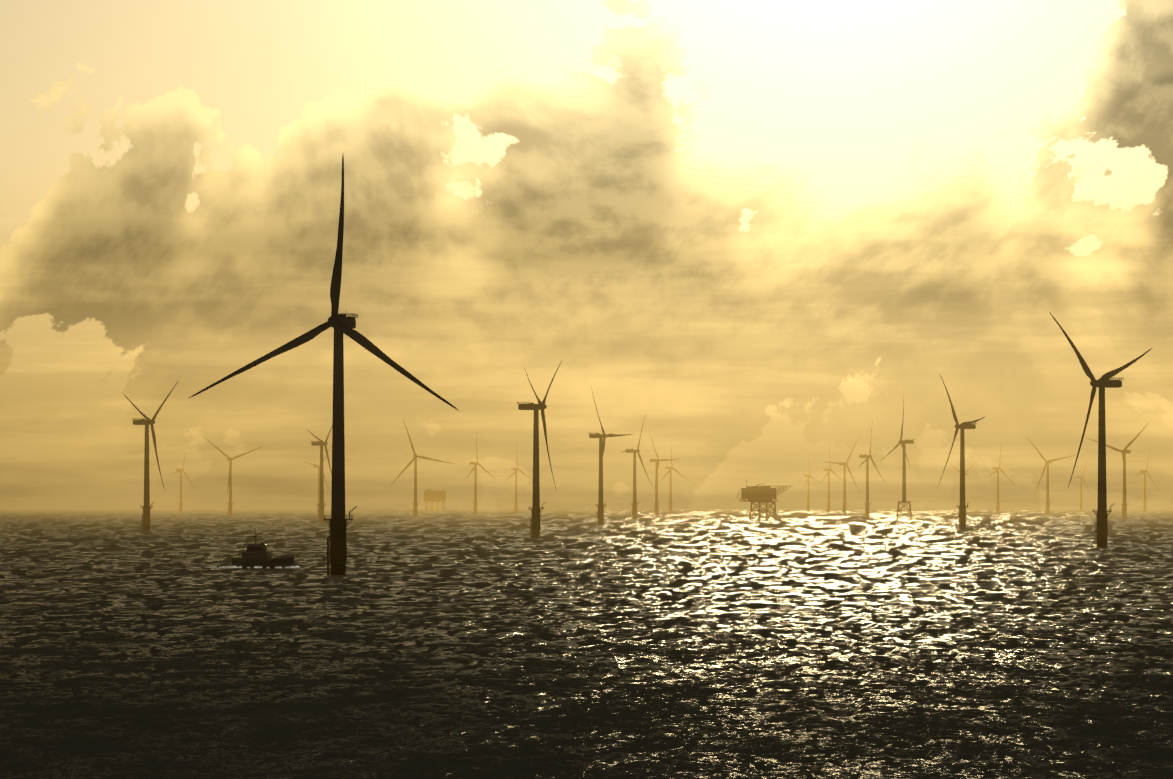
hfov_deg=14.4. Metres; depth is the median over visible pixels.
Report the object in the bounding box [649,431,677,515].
wind turbine
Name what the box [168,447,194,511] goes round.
wind turbine
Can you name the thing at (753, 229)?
sky
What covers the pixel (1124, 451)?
wind turbine
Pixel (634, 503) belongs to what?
wind turbine
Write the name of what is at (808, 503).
wind turbine
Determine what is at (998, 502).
wind turbine
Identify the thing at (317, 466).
wind turbine
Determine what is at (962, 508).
wind turbine
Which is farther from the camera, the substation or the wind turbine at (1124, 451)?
the wind turbine at (1124, 451)
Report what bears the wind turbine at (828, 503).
on the sea
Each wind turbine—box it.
[124,382,177,530]
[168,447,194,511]
[189,156,458,574]
[205,438,264,515]
[304,444,331,513]
[308,427,331,521]
[391,420,454,516]
[465,430,494,514]
[506,460,532,512]
[518,361,561,537]
[588,387,631,524]
[623,414,652,518]
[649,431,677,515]
[658,450,689,512]
[803,460,820,510]
[822,441,841,511]
[827,438,858,513]
[859,420,885,516]
[883,394,913,519]
[937,373,984,528]
[948,461,976,505]
[986,440,1015,512]
[1026,437,1076,514]
[1049,312,1151,547]
[1073,463,1090,510]
[1087,421,1149,518]
[1135,447,1158,511]
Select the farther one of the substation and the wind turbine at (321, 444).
the substation
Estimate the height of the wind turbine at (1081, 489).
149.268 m
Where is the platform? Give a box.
[423,489,445,510]
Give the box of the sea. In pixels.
[0,509,1172,778]
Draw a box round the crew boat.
[196,528,299,568]
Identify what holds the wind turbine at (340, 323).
on the sea
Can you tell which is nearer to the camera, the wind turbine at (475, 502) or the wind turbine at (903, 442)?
the wind turbine at (903, 442)
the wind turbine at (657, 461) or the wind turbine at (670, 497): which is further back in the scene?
the wind turbine at (670, 497)
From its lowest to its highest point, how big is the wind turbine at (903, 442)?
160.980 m
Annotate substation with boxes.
[737,480,790,519]
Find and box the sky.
[0,0,1172,508]
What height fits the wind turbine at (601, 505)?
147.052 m
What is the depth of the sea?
867.73 m
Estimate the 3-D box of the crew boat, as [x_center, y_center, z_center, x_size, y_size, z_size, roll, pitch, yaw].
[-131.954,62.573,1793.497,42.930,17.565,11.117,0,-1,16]
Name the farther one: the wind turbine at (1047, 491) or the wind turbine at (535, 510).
the wind turbine at (1047, 491)
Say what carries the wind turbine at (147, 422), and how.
on the sea
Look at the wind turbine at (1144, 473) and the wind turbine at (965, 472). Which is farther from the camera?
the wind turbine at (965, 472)
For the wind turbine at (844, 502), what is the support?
on the sea
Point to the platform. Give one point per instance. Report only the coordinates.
(433, 496)
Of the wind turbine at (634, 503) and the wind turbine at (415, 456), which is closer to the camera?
the wind turbine at (634, 503)
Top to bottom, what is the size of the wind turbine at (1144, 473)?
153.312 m
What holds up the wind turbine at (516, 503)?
on the sea
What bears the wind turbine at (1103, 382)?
on the sea
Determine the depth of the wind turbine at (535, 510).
3185.83 m
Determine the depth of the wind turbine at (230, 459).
7381.89 m
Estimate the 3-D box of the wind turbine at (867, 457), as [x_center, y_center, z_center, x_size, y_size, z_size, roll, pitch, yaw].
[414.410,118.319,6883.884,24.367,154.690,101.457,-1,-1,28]

